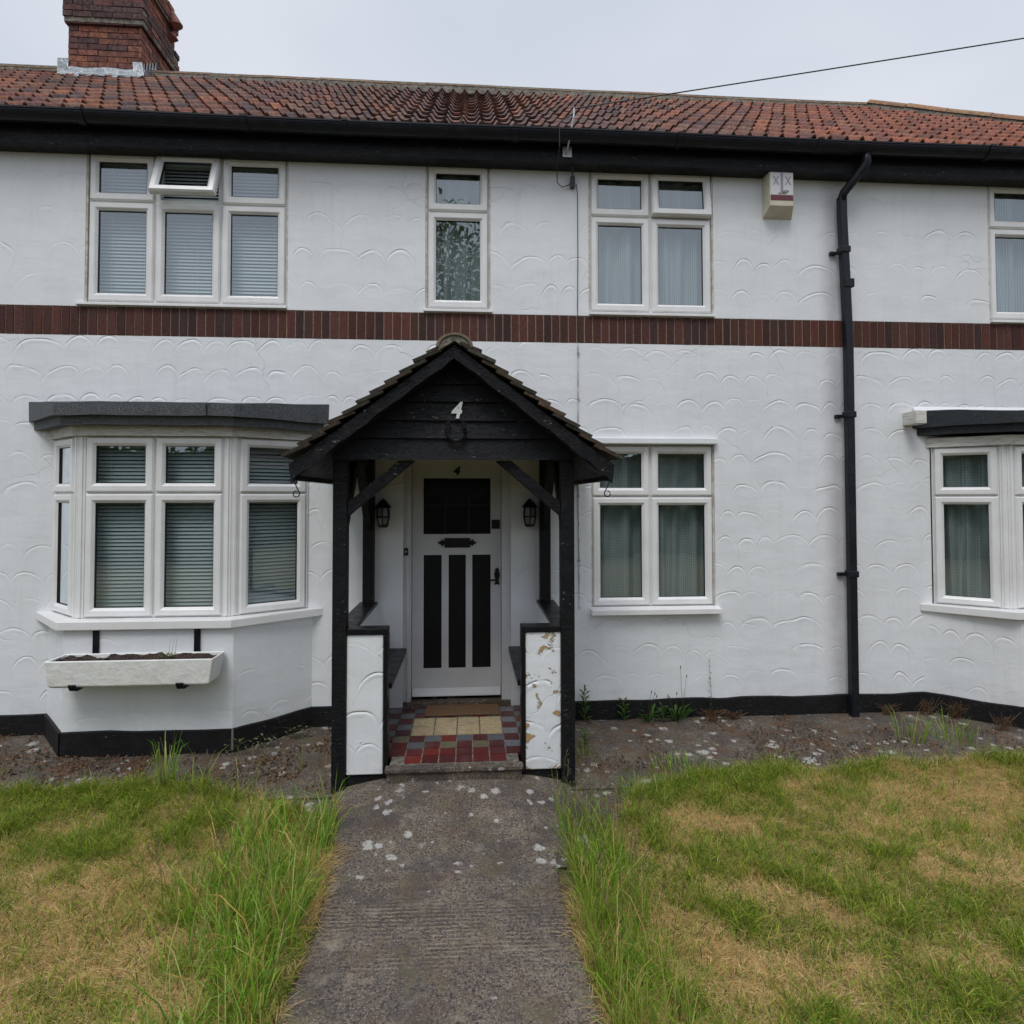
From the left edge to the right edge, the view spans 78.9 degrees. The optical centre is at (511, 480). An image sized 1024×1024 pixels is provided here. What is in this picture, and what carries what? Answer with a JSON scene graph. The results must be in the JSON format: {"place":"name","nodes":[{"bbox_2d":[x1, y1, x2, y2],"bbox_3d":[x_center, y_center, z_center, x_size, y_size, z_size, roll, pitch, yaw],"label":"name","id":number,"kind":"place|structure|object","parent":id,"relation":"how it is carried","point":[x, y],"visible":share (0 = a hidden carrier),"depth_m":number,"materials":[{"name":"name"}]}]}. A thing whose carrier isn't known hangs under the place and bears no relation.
{"place":"outdoors","nodes":[
{"label":"outdoors","id":0,"kind":"place"},
{"bbox_2d":[0,764,356,1023],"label":"grass","id":1,"kind":"structure","parent":0,"point":[26,819],"depth_m":2.73,"materials":[{"name":"green plant"}]},
{"bbox_2d":[68,814,116,844],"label":"grass clump","id":2,"kind":"object","parent":1,"relation":"on","point":[89,831],"visible":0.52,"depth_m":3.23,"materials":[{"name":"green plant"}]},
{"bbox_2d":[146,744,328,918],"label":"seed stalks","id":3,"kind":"object","parent":1,"relation":"on","point":[220,835],"visible":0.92,"depth_m":2.77,"materials":[{"name":"green plant"}]},
{"bbox_2d":[278,774,602,1023],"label":"path","id":4,"kind":"structure","parent":0,"point":[445,913],"depth_m":2.65,"materials":[{"name":"concrete"}]},
{"bbox_2d":[0,711,1023,877],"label":"paving","id":5,"kind":"structure","parent":0,"point":[691,738],"depth_m":4.27,"materials":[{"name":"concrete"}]},
{"bbox_2d":[0,725,330,800],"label":"leaf litter","id":6,"kind":"object","parent":5,"relation":"on","point":[195,773],"visible":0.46,"depth_m":4.02,"materials":[{"name":"brown dry dead leaves"}]},
{"bbox_2d":[226,738,258,755],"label":"weed","id":7,"kind":"object","parent":5,"relation":"on","point":[241,743],"visible":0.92,"depth_m":4.19,"materials":[{"name":"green plant"}]},
{"bbox_2d":[250,733,284,747],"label":"weed","id":8,"kind":"object","parent":5,"relation":"on","point":[267,740],"visible":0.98,"depth_m":4.30,"materials":[{"name":"green plant"}]},
{"bbox_2d":[283,725,311,738],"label":"weed","id":9,"kind":"object","parent":5,"relation":"on","point":[297,732],"visible":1,"depth_m":4.45,"materials":[{"name":"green plant"}]},
{"bbox_2d":[576,728,590,748],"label":"weed","id":10,"kind":"object","parent":5,"relation":"on","point":[584,736],"visible":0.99,"depth_m":4.31,"materials":[{"name":"green plant"}]},
{"bbox_2d":[575,742,591,757],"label":"grass clump","id":11,"kind":"object","parent":5,"relation":"on","point":[588,752],"visible":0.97,"depth_m":4.20,"materials":[{"name":"green plant"}]},
{"bbox_2d":[578,685,591,722],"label":"weed","id":12,"kind":"object","parent":5,"relation":"on","point":[587,706],"visible":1,"depth_m":4.75,"materials":[{"name":"green plant"}]},
{"bbox_2d":[617,697,629,720],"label":"weed","id":13,"kind":"object","parent":5,"relation":"on","point":[623,709],"visible":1,"depth_m":4.78,"materials":[{"name":"green plant"}]},
{"bbox_2d":[639,690,664,722],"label":"weed","id":14,"kind":"object","parent":5,"relation":"on","point":[651,715],"visible":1,"depth_m":4.75,"materials":[{"name":"green plant"}]},
{"bbox_2d":[656,701,669,722],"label":"weed","id":15,"kind":"object","parent":5,"relation":"on","point":[660,708],"visible":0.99,"depth_m":4.75,"materials":[{"name":"green plant"}]},
{"bbox_2d":[660,692,689,720],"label":"weed","id":16,"kind":"object","parent":5,"relation":"on","point":[678,714],"visible":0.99,"depth_m":4.78,"materials":[{"name":"green plant"}]},
{"bbox_2d":[668,666,695,718],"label":"weed","id":17,"kind":"object","parent":5,"relation":"on","point":[683,715],"visible":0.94,"depth_m":4.81,"materials":[{"name":"green plant"}]},
{"bbox_2d":[696,709,727,721],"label":"weed","id":18,"kind":"object","parent":5,"relation":"on","point":[710,716],"visible":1,"depth_m":4.76,"materials":[{"name":"brown plant"}]},
{"bbox_2d":[723,710,746,719],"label":"weed","id":19,"kind":"object","parent":5,"relation":"on","point":[734,715],"visible":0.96,"depth_m":4.80,"materials":[{"name":"brown plant"}]},
{"bbox_2d":[586,714,1023,771],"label":"leaf litter","id":20,"kind":"object","parent":5,"relation":"on","point":[898,740],"visible":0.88,"depth_m":4.37,"materials":[{"name":"brown plant"}]},
{"bbox_2d":[877,703,901,714],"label":"weed","id":21,"kind":"object","parent":5,"relation":"on","point":[887,711],"visible":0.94,"depth_m":4.90,"materials":[{"name":"brown plant"}]},
{"bbox_2d":[885,707,944,743],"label":"grass clump","id":22,"kind":"object","parent":5,"relation":"on","point":[925,731],"visible":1,"depth_m":4.42,"materials":[{"name":"green plant"}]},
{"bbox_2d":[917,697,942,714],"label":"weed","id":23,"kind":"object","parent":5,"relation":"on","point":[928,709],"visible":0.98,"depth_m":4.90,"materials":[{"name":"brown plant"}]},
{"bbox_2d":[920,706,986,747],"bbox_3d":[3.135,1.734,4.392,0.396,0.212,0.466,0,-2,-4],"label":"grass clump","id":24,"kind":"object","parent":5,"relation":"on","point":[958,735],"visible":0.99,"depth_m":4.41,"materials":[{"name":"green plant"}]},
{"bbox_2d":[943,699,970,718],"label":"weed","id":25,"kind":"object","parent":5,"relation":"on","point":[956,710],"visible":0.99,"depth_m":4.83,"materials":[{"name":"brown plant"}]},
{"bbox_2d":[990,712,1020,731],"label":"weed","id":26,"kind":"object","parent":5,"relation":"on","point":[1003,726],"visible":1,"depth_m":4.60,"materials":[{"name":"brown plant"}]},
{"bbox_2d":[0,734,1023,1023],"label":"ground","id":27,"kind":"structure","parent":0,"point":[564,876],"depth_m":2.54,"materials":[{"name":"green plant"}]},
{"bbox_2d":[147,725,186,787],"bbox_3d":[-2.055,1.654,3.731,0.231,0.419,0.230,0,-2,-13],"label":"grass clump","id":28,"kind":"object","parent":27,"relation":"on","point":[167,769],"visible":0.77,"depth_m":3.73,"materials":[{"name":"green plant"}]},
{"bbox_2d":[150,844,227,905],"bbox_3d":[-1.453,1.783,2.807,0.331,0.193,0.358,-1,-2,39],"label":"grass clump","id":29,"kind":"object","parent":27,"relation":"on","point":[181,886],"visible":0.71,"depth_m":2.82,"materials":[{"name":"green plant"}]},
{"bbox_2d":[176,747,223,794],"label":"grass clump","id":30,"kind":"object","parent":27,"relation":"on","point":[193,776],"visible":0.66,"depth_m":3.70,"materials":[{"name":"green plant"}]},
{"bbox_2d":[91,770,357,1023],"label":"tall grass","id":31,"kind":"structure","parent":27,"relation":"on","point":[264,980],"depth_m":2.58,"materials":[{"name":"green plant"}]},
{"bbox_2d":[213,757,269,799],"bbox_3d":[-1.571,1.731,3.621,0.366,0.254,0.344,0,-2,-4],"label":"grass clump","id":32,"kind":"object","parent":27,"relation":"on","point":[236,778],"visible":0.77,"depth_m":3.62,"materials":[{"name":"green plant"}]},
{"bbox_2d":[0,0,871,757],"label":"terraced house","id":33,"kind":"structure","parent":27,"relation":"on","point":[738,380],"depth_m":4.81,"materials":[{"name":"white paint"}]},
{"bbox_2d":[51,436,78,617],"bbox_3d":[-3.167,0.321,4.442,0.453,1.255,0.228,-1,-2,19],"label":"window","id":34,"kind":"structure","parent":33,"relation":"in","point":[66,450],"depth_m":4.45,"materials":[{"name":"white plastic"}]},
{"bbox_2d":[45,629,224,690],"bbox_3d":[-2.463,1.170,4.088,1.038,0.343,0.251,0,-2,-4],"label":"planter","id":35,"kind":"object","parent":33,"relation":"attached to","point":[96,668],"visible":1,"depth_m":4.01,"materials":[{"name":"paint"}]},
{"bbox_2d":[157,640,177,657],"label":"seedling","id":36,"kind":"object","parent":35,"relation":"on","point":[169,654],"visible":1,"depth_m":4.10,"materials":[{"name":"green plant"}]},
{"bbox_2d":[76,436,231,617],"bbox_3d":[-2.486,0.318,4.350,1.028,1.255,0.080,0,-2,-4],"label":"window","id":37,"kind":"structure","parent":33,"relation":"in","point":[155,492],"depth_m":4.32,"materials":[{"name":"white plastic"}]},
{"bbox_2d":[96,446,213,606],"bbox_3d":[-2.491,0.317,4.429,0.900,1.240,0.040,0,-2,-4],"label":"venetian blind","id":38,"kind":"object","parent":33,"relation":"attached to","point":[109,581],"visible":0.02,"depth_m":4.42,"materials":[{"name":"white plastic"}]},
{"bbox_2d":[88,155,286,305],"bbox_3d":[-2.442,-1.902,4.671,1.449,1.130,0.206,0,-2,-4],"label":"window","id":39,"kind":"structure","parent":33,"relation":"in","point":[153,203],"depth_m":4.69,"materials":[{"name":"white plastic"}]},
{"bbox_2d":[100,164,277,295],"bbox_3d":[-2.452,-1.901,4.813,1.419,1.115,0.040,0,-2,-4],"label":"venetian blind","id":40,"kind":"object","parent":33,"relation":"attached to","point":[183,167],"visible":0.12,"depth_m":4.81,"materials":[{"name":"white plastic"}]},
{"bbox_2d":[230,437,307,615],"bbox_3d":[-1.769,0.322,4.547,0.540,1.255,0.080,1,-2,-38],"label":"window","id":41,"kind":"structure","parent":33,"relation":"in","point":[244,492],"depth_m":4.44,"materials":[{"name":"white plastic"}]},
{"bbox_2d":[248,448,295,602],"bbox_3d":[-1.803,0.322,4.622,0.449,1.240,0.040,1,-2,-38],"label":"venetian blind","id":42,"kind":"object","parent":33,"relation":"attached to","point":[252,569],"visible":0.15,"depth_m":4.63,"materials":[{"name":"white plastic"}]},
{"bbox_2d":[375,499,391,527],"bbox_3d":[-0.964,0.241,4.662,0.118,0.216,0.152,0,-2,-4],"label":"wall lantern","id":43,"kind":"object","parent":33,"relation":"attached to","point":[383,506],"depth_m":4.62,"materials":[{"name":"black metal"}]},
{"bbox_2d":[281,332,621,793],"bbox_3d":[-0.372,0.550,4.181,1.972,2.786,1.240,0,-2,-4],"label":"porch","id":44,"kind":"object","parent":33,"relation":"attached to","point":[405,414],"visible":0.98,"depth_m":3.77,"materials":[{"name":"black wood"}]},
{"bbox_2d":[445,420,466,442],"bbox_3d":[-0.338,-0.297,3.747,0.133,0.134,0.025,0,-2,-4],"label":"horseshoe","id":45,"kind":"object","parent":44,"relation":"attached to","point":[451,439],"visible":1,"depth_m":3.74,"materials":[{"name":"black metal"}]},
{"bbox_2d":[451,402,462,418],"bbox_3d":[-0.333,-0.428,3.763,0.069,0.101,0.006,0,-2,-4],"label":"house number","id":46,"kind":"object","parent":44,"relation":"attached to","point":[457,410],"visible":1,"depth_m":3.76,"materials":[{"name":"white paint"}]},
{"bbox_2d":[425,704,499,716],"bbox_3d":[-0.368,1.706,4.634,0.547,0.014,0.215,0,-2,-4],"label":"doormat","id":47,"kind":"object","parent":44,"relation":"on","point":[461,710],"visible":1,"depth_m":4.60,"materials":[{"name":"brown fabric"}]},
{"bbox_2d":[403,460,510,707],"bbox_3d":[-0.425,0.721,4.840,0.890,2.100,0.150,0,-2,-4],"label":"front door","id":48,"kind":"structure","parent":33,"relation":"attached to","point":[457,607],"depth_m":4.86,"materials":[{"name":"paint"}]},
{"bbox_2d":[423,555,441,667],"bbox_3d":[-0.619,1.017,4.856,0.140,0.877,0.014,0,-2,-4],"label":"door panel","id":49,"kind":"structure","parent":48,"relation":"in","point":[432,635],"depth_m":4.85,"materials":[{"name":"black paint"}]},
{"bbox_2d":[412,460,500,694],"bbox_3d":[-0.432,0.749,4.869,0.690,1.845,0.012,0,-2,-4],"label":"door leaf","id":50,"kind":"structure","parent":48,"relation":"in","point":[423,544],"depth_m":4.86,"materials":[{"name":"white wood"}]},
{"bbox_2d":[449,555,465,667],"bbox_3d":[-0.429,1.017,4.869,0.134,0.877,0.014,0,-2,-4],"label":"door panel","id":51,"kind":"structure","parent":48,"relation":"in","point":[457,563],"depth_m":4.86,"materials":[{"name":"black paint"}]},
{"bbox_2d":[472,555,490,666],"bbox_3d":[-0.240,1.017,4.883,0.144,0.877,0.014,0,-2,-4],"label":"door panel","id":52,"kind":"structure","parent":48,"relation":"in","point":[481,564],"depth_m":4.88,"materials":[{"name":"black paint"}]},
{"bbox_2d":[436,176,479,300],"bbox_3d":[-0.428,-1.887,4.961,0.458,1.090,0.094,0,-2,-4],"label":"net curtain","id":53,"kind":"object","parent":33,"relation":"hanging from","point":[458,239],"visible":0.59,"depth_m":4.97,"materials":[{"name":"fabric"}]},
{"bbox_2d":[427,167,488,309],"bbox_3d":[-0.422,-1.899,4.875,0.478,1.130,0.080,0,-2,-4],"label":"window","id":54,"kind":"structure","parent":33,"relation":"in","point":[436,212],"depth_m":4.84,"materials":[{"name":"white plastic"}]},
{"bbox_2d":[522,498,536,526],"bbox_3d":[0.133,0.241,4.739,0.118,0.216,0.152,0,-2,-4],"label":"wall lantern","id":55,"kind":"object","parent":33,"relation":"attached to","point":[529,506],"depth_m":4.70,"materials":[{"name":"black metal"}]},
{"bbox_2d":[563,106,574,157],"bbox_3d":[0.430,-2.637,4.703,0.072,0.304,0.162,0,-2,-4],"label":"cable bracket","id":56,"kind":"object","parent":33,"relation":"attached to","point":[567,151],"visible":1,"depth_m":4.77,"materials":[{"name":"silver metal"}]},
{"bbox_2d":[556,113,572,186],"bbox_3d":[0.413,-2.523,4.750,0.150,0.446,0.268,0,-2,-4],"label":"drop wire","id":57,"kind":"object","parent":56,"relation":"hanging from","point":[559,150],"visible":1,"depth_m":4.67,"materials":[{"name":"black"}]},
{"bbox_2d":[575,38,1023,108],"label":"overhead cable","id":58,"kind":"object","parent":56,"relation":"attached to","point":[801,73],"visible":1,"depth_m":4.42,"materials":[{"name":"black plastic"}]},
{"bbox_2d":[570,165,577,337],"bbox_3d":[0.491,-1.758,4.836,0.060,1.355,0.110,0,-2,-1],"label":"wall wire","id":59,"kind":"object","parent":33,"relation":"attached to","point":[572,181],"depth_m":4.88,"materials":[{"name":"white"}]},
{"bbox_2d":[577,343,580,608],"bbox_3d":[0.519,-0.045,4.844,0.018,2.070,0.014,0,-2,-4],"label":"wall wire","id":60,"kind":"object","parent":33,"relation":"attached to","point":[578,495],"depth_m":4.85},
{"bbox_2d":[598,182,701,304],"bbox_3d":[1.097,-1.886,5.072,0.964,1.090,0.102,0,-2,-4],"label":"net curtain","id":61,"kind":"object","parent":33,"relation":"hanging from","point":[683,233],"visible":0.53,"depth_m":5.08,"materials":[{"name":"fabric"}]},
{"bbox_2d":[589,172,711,313],"bbox_3d":[1.105,-1.899,4.961,0.984,1.130,0.122,0,-2,-4],"label":"window","id":62,"kind":"structure","parent":33,"relation":"in","point":[650,218],"depth_m":4.94,"materials":[{"name":"white plastic"}]},
{"bbox_2d":[600,454,703,596],"bbox_3d":[1.103,0.365,5.030,0.954,1.222,0.089,0,-2,-3],"label":"net curtain","id":63,"kind":"object","parent":33,"relation":"hanging from","point":[675,590],"visible":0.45,"depth_m":5.03,"materials":[{"name":"fabric"}]},
{"bbox_2d":[592,445,712,605],"bbox_3d":[1.109,0.351,4.937,0.975,1.265,0.080,0,-2,-4],"label":"window","id":64,"kind":"structure","parent":33,"relation":"in","point":[649,496],"depth_m":4.90,"materials":[{"name":"white plastic"}]},
{"bbox_2d":[762,172,792,219],"bbox_3d":[2.141,-2.277,4.963,0.240,0.335,0.120,0,-2,-4],"label":"alarm box","id":65,"kind":"object","parent":33,"relation":"attached to","point":[777,195],"visible":1,"depth_m":4.91,"materials":[{"name":"plastic"}]},
{"bbox_2d":[551,741,686,951],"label":"seed stalks","id":66,"kind":"object","parent":27,"relation":"on","point":[619,799],"visible":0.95,"depth_m":2.93,"materials":[{"name":"green plant"}]},
{"bbox_2d":[612,768,677,811],"bbox_3d":[0.776,1.795,3.643,0.421,0.152,0.394,-1,-2,22],"label":"grass clump","id":67,"kind":"object","parent":27,"relation":"on","point":[630,789],"visible":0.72,"depth_m":3.62,"materials":[{"name":"green plant"}]},
{"bbox_2d":[541,766,762,1023],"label":"tall grass","id":68,"kind":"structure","parent":27,"relation":"on","point":[573,853],"depth_m":2.45,"materials":[{"name":"green plant"}]},
{"bbox_2d":[646,749,726,789],"bbox_3d":[1.085,1.798,3.919,0.515,0.138,0.504,0,-2,-4],"label":"grass clump","id":69,"kind":"object","parent":27,"relation":"on","point":[684,760],"visible":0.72,"depth_m":3.98,"materials":[{"name":"green plant"}]},
{"bbox_2d":[740,824,801,863],"bbox_3d":[1.285,1.818,3.100,0.329,0.119,0.283,-1,-2,40],"label":"grass clump","id":70,"kind":"object","parent":27,"relation":"on","point":[763,838],"visible":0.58,"depth_m":3.15,"materials":[{"name":"green plant"}]},
{"bbox_2d":[752,748,818,783],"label":"grass clump","id":71,"kind":"object","parent":27,"relation":"on","point":[787,768],"visible":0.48,"depth_m":3.91,"materials":[{"name":"green plant"}]},
{"bbox_2d":[837,778,906,818],"bbox_3d":[2.064,1.810,3.562,0.388,0.128,0.341,0,-2,-4],"label":"grass clump","id":72,"kind":"object","parent":27,"relation":"on","point":[844,793],"visible":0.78,"depth_m":3.53,"materials":[{"name":"green plant"}]},
{"bbox_2d":[727,96,1023,728],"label":"terraced house","id":73,"kind":"structure","parent":27,"relation":"on","point":[938,339],"depth_m":5.04,"materials":[{"name":"white paint"}]},
{"bbox_2d":[943,455,989,597],"bbox_3d":[3.651,0.368,5.007,0.412,1.215,0.087,-1,-2,32],"label":"net curtain","id":74,"kind":"object","parent":73,"relation":"hanging from","point":[958,582],"visible":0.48,"depth_m":5.00,"materials":[{"name":"fabric"}]},
{"bbox_2d":[931,445,1009,608],"bbox_3d":[3.616,0.356,4.923,0.483,1.255,0.080,-1,-2,34],"label":"window","id":75,"kind":"structure","parent":73,"relation":"in","point":[994,495],"depth_m":4.85,"materials":[{"name":"white plastic"}]},
{"bbox_2d":[988,187,1023,319],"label":"window","id":76,"kind":"structure","parent":73,"relation":"in","point":[997,229],"depth_m":5.16,"materials":[{"name":"white plastic"}]},
{"bbox_2d":[995,195,1023,311],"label":"net curtain","id":77,"kind":"object","parent":73,"relation":"hanging from","point":[1002,282],"visible":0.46,"depth_m":5.29,"materials":[{"name":"fabric"}]},
{"bbox_2d":[1006,445,1023,608],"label":"window","id":78,"kind":"structure","parent":73,"relation":"in","point":[1015,490],"depth_m":4.76,"materials":[{"name":"white plastic"}]},
{"bbox_2d":[1022,454,1023,533],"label":"net curtain","id":79,"kind":"object","parent":73,"relation":"hanging from","point":[1023,482],"visible":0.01,"depth_m":4.90,"materials":[{"name":"fabric"}]},
{"bbox_2d":[0,0,1023,115],"label":"sky","id":80,"kind":"structure","parent":0,"point":[658,46],"materials":[{"name":"white"}]}
]}

